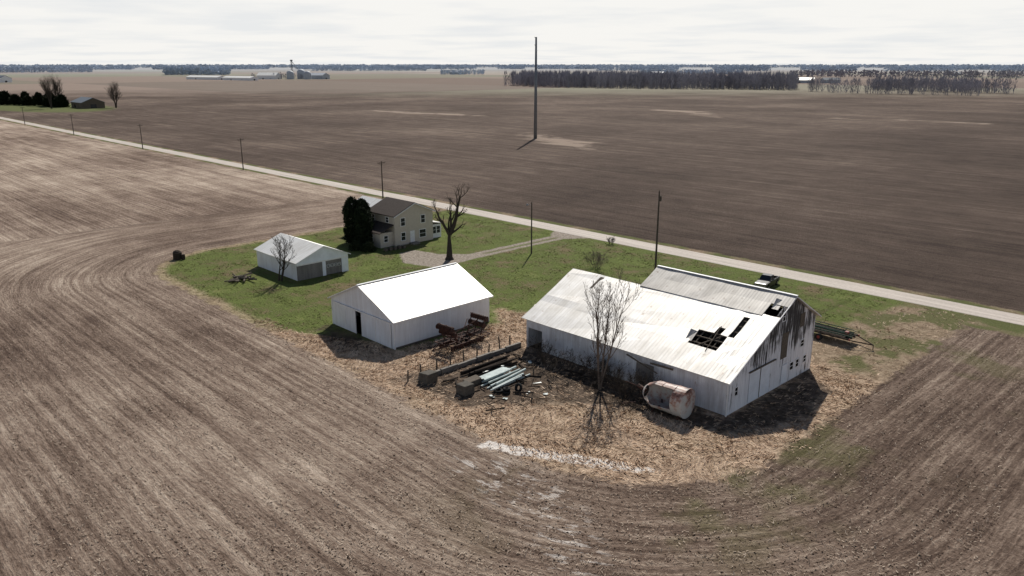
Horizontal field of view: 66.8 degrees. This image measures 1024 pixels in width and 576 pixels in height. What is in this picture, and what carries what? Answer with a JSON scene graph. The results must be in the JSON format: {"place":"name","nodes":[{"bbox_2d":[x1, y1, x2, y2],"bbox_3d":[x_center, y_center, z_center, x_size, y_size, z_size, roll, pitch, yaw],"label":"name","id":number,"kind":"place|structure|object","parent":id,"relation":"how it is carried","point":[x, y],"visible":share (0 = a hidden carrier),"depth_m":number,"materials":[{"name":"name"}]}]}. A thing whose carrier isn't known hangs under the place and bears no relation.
{"place":"outdoors","nodes":[
{"label":"outdoors","id":0,"kind":"place"},
{"bbox_2d":[0,75,11,82],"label":"distant barn","id":1,"kind":"structure","parent":0,"point":[4,78],"depth_m":1404.66,"materials":[{"name":"white paint"}]},
{"bbox_2d":[186,75,223,79],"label":"distant barn","id":2,"kind":"structure","parent":0,"point":[202,77],"depth_m":1659.53,"materials":[{"name":"white paint"}]},
{"bbox_2d":[222,76,257,80],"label":"distant barn","id":3,"kind":"structure","parent":0,"point":[249,78],"depth_m":1578.47,"materials":[{"name":"white paint"}]},
{"bbox_2d":[254,233,350,280],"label":"garage","id":4,"kind":"structure","parent":0,"point":[310,260],"depth_m":122.41,"materials":[{"name":"white metal"}]},
{"bbox_2d":[326,258,341,274],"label":"garage door","id":5,"kind":"structure","parent":4,"relation":"in","point":[337,267],"depth_m":123.21,"materials":[{"name":"grey wood"}]},
{"bbox_2d":[311,73,329,78],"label":"distant barn","id":6,"kind":"structure","parent":0,"point":[320,76],"depth_m":1710.12,"materials":[{"name":"grey metal"}]},
{"bbox_2d":[0,65,1023,575],"bbox_3d":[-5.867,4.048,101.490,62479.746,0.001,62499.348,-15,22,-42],"label":"ground","id":7,"kind":"structure","parent":0,"point":[914,193],"depth_m":99.73,"materials":[{"name":"brown soil"}]},
{"bbox_2d":[0,90,69,106],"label":"evergreen row","id":8,"kind":"object","parent":7,"relation":"on","point":[37,98],"visible":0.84,"depth_m":618.61,"materials":[{"name":"green plant"}]},
{"bbox_2d":[0,66,92,72],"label":"distant tree line","id":9,"kind":"object","parent":7,"relation":"on","point":[21,69],"visible":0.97,"depth_m":3056.86,"materials":[{"name":"plant"}]},
{"bbox_2d":[38,75,55,108],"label":"bare tree","id":10,"kind":"object","parent":7,"relation":"on","point":[48,92],"visible":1,"depth_m":575.94,"materials":[{"name":"brown plant"}]},
{"bbox_2d":[49,76,62,95],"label":"bare tree","id":11,"kind":"object","parent":7,"relation":"on","point":[56,88],"visible":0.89,"depth_m":617.18,"materials":[{"name":"brown plant"}]},
{"bbox_2d":[70,97,104,108],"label":"farm shed","id":12,"kind":"structure","parent":7,"relation":"on","point":[84,102],"depth_m":584.00,"materials":[{"name":"grey wood"}]},
{"bbox_2d":[74,104,96,107],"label":"doors","id":13,"kind":"structure","parent":12,"relation":"in","point":[92,105],"depth_m":583.60,"materials":[{"name":"brown wood"}]},
{"bbox_2d":[105,81,122,107],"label":"bare tree","id":14,"kind":"object","parent":7,"relation":"on","point":[113,92],"visible":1,"depth_m":587.23,"materials":[{"name":"brown plant"}]},
{"bbox_2d":[173,250,184,259],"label":"burn barrel","id":15,"kind":"object","parent":7,"relation":"on","point":[178,255],"visible":1,"depth_m":131.88,"materials":[{"name":"black metal"}]},
{"bbox_2d":[162,66,230,74],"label":"distant tree line","id":16,"kind":"object","parent":7,"relation":"on","point":[195,70],"visible":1,"depth_m":2354.76,"materials":[{"name":"grey wood"}]},
{"bbox_2d":[224,272,256,281],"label":"brush pile","id":17,"kind":"object","parent":7,"relation":"on","point":[235,278],"visible":1,"depth_m":119.08,"materials":[{"name":"brown wood"}]},
{"bbox_2d":[237,138,243,169],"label":"utility pole","id":18,"kind":"object","parent":7,"relation":"on","point":[241,153],"visible":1,"depth_m":243.02,"materials":[{"name":"brown wood"}]},
{"bbox_2d":[256,72,280,78],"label":"distant barn","id":19,"kind":"structure","parent":7,"relation":"on","point":[266,75],"depth_m":1697.38,"materials":[{"name":"white paint"}]},
{"bbox_2d":[251,72,312,78],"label":"farmstead trees","id":20,"kind":"object","parent":7,"relation":"on","point":[283,76],"visible":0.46,"depth_m":1721.71,"materials":[{"name":"grey wood"}]},
{"bbox_2d":[271,234,295,280],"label":"bare tree","id":21,"kind":"object","parent":7,"relation":"on","point":[281,257],"visible":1,"depth_m":118.15,"materials":[{"name":"brown plant"}]},
{"bbox_2d":[286,70,293,78],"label":"silo","id":22,"kind":"object","parent":7,"relation":"on","point":[289,74],"visible":0.94,"depth_m":1692.21,"materials":[{"name":"grey metal"}]},
{"bbox_2d":[297,69,304,78],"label":"silo","id":23,"kind":"object","parent":7,"relation":"on","point":[301,71],"visible":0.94,"depth_m":1724.78,"materials":[{"name":"grey metal"}]},
{"bbox_2d":[304,71,311,78],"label":"silo","id":24,"kind":"object","parent":7,"relation":"on","point":[307,74],"visible":0.91,"depth_m":1688.28,"materials":[{"name":"grey metal"}]},
{"bbox_2d":[341,196,356,242],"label":"cypress tree","id":25,"kind":"object","parent":7,"relation":"on","point":[350,203],"visible":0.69,"depth_m":142.78,"materials":[{"name":"green plant"}]},
{"bbox_2d":[352,198,364,234],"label":"cypress tree","id":26,"kind":"object","parent":7,"relation":"on","point":[359,199],"visible":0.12,"depth_m":142.79,"materials":[{"name":"green plant"}]},
{"bbox_2d":[353,205,373,243],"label":"cypress tree","id":27,"kind":"object","parent":7,"relation":"on","point":[362,215],"visible":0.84,"depth_m":139.28,"materials":[{"name":"green plant"}]},
{"bbox_2d":[354,200,374,236],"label":"cypress tree","id":28,"kind":"object","parent":7,"relation":"on","point":[363,203],"visible":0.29,"depth_m":140.79,"materials":[{"name":"green plant"}]},
{"bbox_2d":[359,242,376,252],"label":"evergreen shrub","id":29,"kind":"object","parent":7,"relation":"on","point":[369,246],"visible":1,"depth_m":137.43,"materials":[{"name":"green plant"}]},
{"bbox_2d":[311,67,427,70],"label":"distant tree line","id":30,"kind":"object","parent":7,"relation":"on","point":[364,68],"visible":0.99,"depth_m":3768.11,"materials":[{"name":"plant"}]},
{"bbox_2d":[377,161,384,197],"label":"utility pole","id":31,"kind":"object","parent":7,"relation":"on","point":[382,178],"visible":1,"depth_m":191.15,"materials":[{"name":"brown wood"}]},
{"bbox_2d":[384,245,405,250],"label":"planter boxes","id":32,"kind":"object","parent":7,"relation":"on","point":[395,248],"visible":1,"depth_m":139.13,"materials":[{"name":"brown wood"}]},
{"bbox_2d":[357,196,440,247],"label":"farmhouse","id":33,"kind":"object","parent":7,"relation":"on","point":[397,222],"visible":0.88,"depth_m":143.28,"materials":[{"name":"beige"}]},
{"bbox_2d":[372,213,439,242],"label":"window frames","id":34,"kind":"structure","parent":33,"relation":"in","point":[372,213],"depth_m":142.93,"materials":[{"name":"white paint"}]},
{"bbox_2d":[372,214,439,241],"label":"windows","id":35,"kind":"structure","parent":33,"relation":"in","point":[422,231],"depth_m":144.86,"materials":[{"name":"black glass"}]},
{"bbox_2d":[410,230,414,241],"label":"front door","id":36,"kind":"structure","parent":33,"relation":"in","point":[412,233],"depth_m":143.95,"materials":[{"name":"white paint"}]},
{"bbox_2d":[327,262,493,349],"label":"pole shed","id":37,"kind":"structure","parent":7,"relation":"on","point":[402,310],"depth_m":94.96,"materials":[{"name":"white metal"}]},
{"bbox_2d":[334,303,391,347],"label":"sliding doors","id":38,"kind":"structure","parent":37,"relation":"in","point":[383,329],"depth_m":93.85,"materials":[{"name":"white metal"}]},
{"bbox_2d":[419,370,437,384],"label":"concrete block","id":39,"kind":"object","parent":7,"relation":"on","point":[426,377],"depth_m":80.84,"materials":[{"name":"grey concrete"}]},
{"bbox_2d":[432,184,469,260],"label":"bare tree","id":40,"kind":"object","parent":7,"relation":"on","point":[450,230],"visible":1,"depth_m":130.64,"materials":[{"name":"brown plant"}]},
{"bbox_2d":[407,335,510,381],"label":"post fence","id":41,"kind":"object","parent":7,"relation":"on","point":[488,350],"visible":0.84,"depth_m":86.72,"materials":[{"name":"brown wood"}]},
{"bbox_2d":[431,312,490,351],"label":"disc harrow","id":42,"kind":"object","parent":7,"relation":"on","point":[449,332],"visible":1,"depth_m":91.83,"materials":[{"name":"metal"}]},
{"bbox_2d":[440,69,484,74],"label":"distant tree line","id":43,"kind":"object","parent":7,"relation":"on","point":[465,71],"visible":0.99,"depth_m":2452.49,"materials":[{"name":"grey wood"}]},
{"bbox_2d":[456,380,474,396],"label":"concrete block","id":44,"kind":"object","parent":7,"relation":"on","point":[465,388],"depth_m":78.08,"materials":[{"name":"grey concrete"}]},
{"bbox_2d":[418,342,520,380],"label":"retaining wall","id":45,"kind":"structure","parent":7,"relation":"on","point":[447,369],"depth_m":86.88,"materials":[{"name":"concrete"}]},
{"bbox_2d":[463,375,481,385],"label":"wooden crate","id":46,"kind":"object","parent":7,"relation":"on","point":[475,379],"visible":0.62,"depth_m":80.71,"materials":[{"name":"brown wood"}]},
{"bbox_2d":[460,355,517,375],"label":"log pile","id":47,"kind":"object","parent":7,"relation":"on","point":[492,364],"visible":0.93,"depth_m":84.53,"materials":[{"name":"brown wood"}]},
{"bbox_2d":[479,366,530,390],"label":"pipe stack","id":48,"kind":"object","parent":7,"relation":"on","point":[493,376],"visible":1,"depth_m":81.55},
{"bbox_2d":[1,65,1012,69],"bbox_3d":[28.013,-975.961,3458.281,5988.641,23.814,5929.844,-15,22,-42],"label":"distant tree line","id":49,"kind":"object","parent":7,"relation":"on","point":[472,67],"visible":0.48,"depth_m":4888.53,"materials":[{"name":"plant"}]},
{"bbox_2d":[493,383,522,393],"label":"scrap tyres","id":50,"kind":"object","parent":7,"relation":"on","point":[505,390],"visible":1,"depth_m":78.65,"materials":[{"name":"black rubber"}]},
{"bbox_2d":[0,252,1023,575],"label":"crop residue","id":51,"kind":"object","parent":7,"relation":"on","point":[440,478],"visible":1,"depth_m":58.75},
{"bbox_2d":[0,250,1023,575],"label":"soil clods","id":52,"kind":"object","parent":7,"relation":"on","point":[490,468],"visible":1,"depth_m":59.53,"materials":[{"name":"brown soil"}]},
{"bbox_2d":[0,64,1023,67],"bbox_3d":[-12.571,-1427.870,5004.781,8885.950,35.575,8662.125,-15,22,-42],"label":"distant tree line","id":53,"kind":"object","parent":7,"relation":"on","point":[545,65],"visible":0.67,"depth_m":7106.72,"materials":[{"name":"plant"}]},
{"bbox_2d":[441,354,587,410],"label":"scrap timber","id":54,"kind":"object","parent":7,"relation":"on","point":[455,380],"visible":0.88,"depth_m":81.16,"materials":[{"name":"brown wood"}]},
{"bbox_2d":[484,360,547,398],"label":"sheet scraps","id":55,"kind":"object","parent":7,"relation":"on","point":[528,391],"visible":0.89,"depth_m":79.75,"materials":[{"name":"white metal"}]},
{"bbox_2d":[166,213,886,334],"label":"lawn tufts","id":56,"kind":"object","parent":7,"relation":"on","point":[471,274],"visible":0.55,"depth_m":125.31,"materials":[{"name":"green plant"}]},
{"bbox_2d":[526,202,531,253],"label":"yard light pole","id":57,"kind":"object","parent":7,"relation":"on","point":[531,226],"visible":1,"depth_m":135.10,"materials":[{"name":"brown wood"}]},
{"bbox_2d":[534,37,536,138],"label":"transmission pole","id":58,"kind":"object","parent":7,"relation":"on","point":[535,109],"visible":1,"depth_m":341.74,"materials":[{"name":"metal"}]},
{"bbox_2d":[525,337,555,358],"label":"bare shrub","id":59,"kind":"object","parent":7,"relation":"on","point":[536,352],"visible":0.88,"depth_m":86.65,"materials":[{"name":"brown plant"}]},
{"bbox_2d":[535,344,567,370],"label":"bare shrub","id":60,"kind":"object","parent":7,"relation":"on","point":[544,359],"visible":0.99,"depth_m":84.02,"materials":[{"name":"brown plant"}]},
{"bbox_2d":[561,346,593,375],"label":"bare shrub","id":61,"kind":"object","parent":7,"relation":"on","point":[573,360],"visible":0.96,"depth_m":82.58,"materials":[{"name":"brown plant"}]},
{"bbox_2d":[577,351,613,378],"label":"bare shrub","id":62,"kind":"object","parent":7,"relation":"on","point":[593,364],"visible":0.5,"depth_m":81.94,"materials":[{"name":"brown plant"}]},
{"bbox_2d":[584,248,608,268],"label":"bare shrub","id":63,"kind":"object","parent":7,"relation":"on","point":[598,260],"visible":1,"depth_m":126.73,"materials":[{"name":"brown plant"}]},
{"bbox_2d":[585,356,610,388],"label":"bare shrub","id":64,"kind":"object","parent":7,"relation":"on","point":[596,381],"visible":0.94,"depth_m":80.02,"materials":[{"name":"brown plant"}]},
{"bbox_2d":[606,236,615,243],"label":"bare shrub","id":65,"kind":"object","parent":7,"relation":"on","point":[611,240],"visible":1,"depth_m":143.47,"materials":[{"name":"grey plant"}]},
{"bbox_2d":[595,356,629,383],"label":"bare shrub","id":66,"kind":"object","parent":7,"relation":"on","point":[609,372],"visible":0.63,"depth_m":80.24,"materials":[{"name":"brown plant"}]},
{"bbox_2d":[252,307,973,489],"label":"dry grass","id":67,"kind":"structure","parent":7,"relation":"on","point":[678,429],"depth_m":73.24,"materials":[{"name":"beige plant"}]},
{"bbox_2d":[583,272,642,389],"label":"bare tree","id":68,"kind":"object","parent":7,"relation":"on","point":[597,335],"visible":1,"depth_m":77.74,"materials":[{"name":"brown plant"}]},
{"bbox_2d":[606,369,636,401],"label":"bare shrub","id":69,"kind":"object","parent":7,"relation":"on","point":[619,387],"visible":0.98,"depth_m":76.80,"materials":[{"name":"brown plant"}]},
{"bbox_2d":[610,367,643,391],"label":"bare shrub","id":70,"kind":"object","parent":7,"relation":"on","point":[630,375],"visible":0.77,"depth_m":77.76,"materials":[{"name":"brown plant"}]},
{"bbox_2d":[632,369,662,395],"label":"bare shrub","id":71,"kind":"object","parent":7,"relation":"on","point":[640,377],"visible":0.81,"depth_m":77.33,"materials":[{"name":"brown plant"}]},
{"bbox_2d":[503,69,799,89],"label":"woodlot","id":72,"kind":"object","parent":7,"relation":"on","point":[673,79],"visible":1,"depth_m":1062.05,"materials":[{"name":"plant"}]},
{"bbox_2d":[654,190,661,269],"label":"utility pole","id":73,"kind":"object","parent":7,"relation":"on","point":[659,200],"visible":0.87,"depth_m":122.33,"materials":[{"name":"brown wood"}]},
{"bbox_2d":[622,381,694,419],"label":"rusty tank","id":74,"kind":"object","parent":7,"relation":"on","point":[678,401],"visible":1,"depth_m":73.28,"materials":[{"name":"metal"}]},
{"bbox_2d":[521,265,821,416],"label":"barn","id":75,"kind":"structure","parent":7,"relation":"on","point":[762,336],"depth_m":80.91,"materials":[{"name":"metal"}]},
{"bbox_2d":[635,361,653,388],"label":"sliding door","id":76,"kind":"structure","parent":75,"relation":"in","point":[639,367],"depth_m":79.38,"materials":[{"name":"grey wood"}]},
{"bbox_2d":[747,363,787,402],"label":"gable doors","id":77,"kind":"structure","parent":75,"relation":"in","point":[754,379],"depth_m":76.99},
{"bbox_2d":[734,312,806,396],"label":"window frames","id":78,"kind":"structure","parent":75,"relation":"in","point":[783,312],"depth_m":81.80,"materials":[{"name":"white paint"}]},
{"bbox_2d":[735,313,805,394],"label":"windows","id":79,"kind":"structure","parent":75,"relation":"in","point":[791,367],"depth_m":81.59,"materials":[{"name":"black glass"}]},
{"bbox_2d":[639,69,742,73],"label":"distant tree line","id":80,"kind":"object","parent":7,"relation":"on","point":[702,71],"visible":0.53,"depth_m":2486.61,"materials":[{"name":"plant"}]},
{"bbox_2d":[754,273,779,288],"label":"pickup truck","id":81,"kind":"object","parent":7,"relation":"on","point":[766,280],"visible":0.94,"depth_m":115.16,"materials":[{"name":"white paint"}]},
{"bbox_2d":[596,65,1023,71],"bbox_3d":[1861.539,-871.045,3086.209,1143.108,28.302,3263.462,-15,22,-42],"label":"distant tree line","id":82,"kind":"object","parent":7,"relation":"on","point":[820,68],"visible":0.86,"depth_m":3591.31,"materials":[{"name":"plant"}]},
{"bbox_2d":[814,320,873,349],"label":"flatbed trailer","id":83,"kind":"object","parent":7,"relation":"on","point":[821,329],"visible":0.69,"depth_m":93.25,"materials":[{"name":"green paint"}]},
{"bbox_2d":[807,76,982,95],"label":"tree line","id":84,"kind":"object","parent":7,"relation":"on","point":[812,83],"visible":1,"depth_m":863.12,"materials":[{"name":"brown plant"}]},
{"bbox_2d":[789,69,1023,77],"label":"distant tree line","id":85,"kind":"object","parent":7,"relation":"on","point":[951,74],"visible":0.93,"depth_m":1942.27,"materials":[{"name":"plant"}]},
{"bbox_2d":[870,74,1017,93],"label":"woodlot","id":86,"kind":"object","parent":7,"relation":"on","point":[943,80],"visible":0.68,"depth_m":926.43,"materials":[{"name":"brown plant"}]},
{"bbox_2d":[0,117,1023,325],"bbox_3d":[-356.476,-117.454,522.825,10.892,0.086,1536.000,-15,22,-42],"label":"road","id":87,"kind":"structure","parent":0,"point":[1018,319],"depth_m":138.39,"materials":[{"name":"grey asphalt"}]},
{"bbox_2d":[0,0,1023,64],"label":"sky","id":88,"kind":"structure","parent":0,"point":[32,32],"materials":[{"name":"white"}]},
{"bbox_2d":[798,77,814,82],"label":"distant barn","id":89,"kind":"structure","parent":0,"point":[803,80],"depth_m":1358.27,"materials":[{"name":"white metal"}]},
{"bbox_2d":[820,78,840,82],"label":"distant barn","id":90,"kind":"structure","parent":0,"point":[826,79],"depth_m":1354.20,"materials":[{"name":"grey metal"}]}
]}

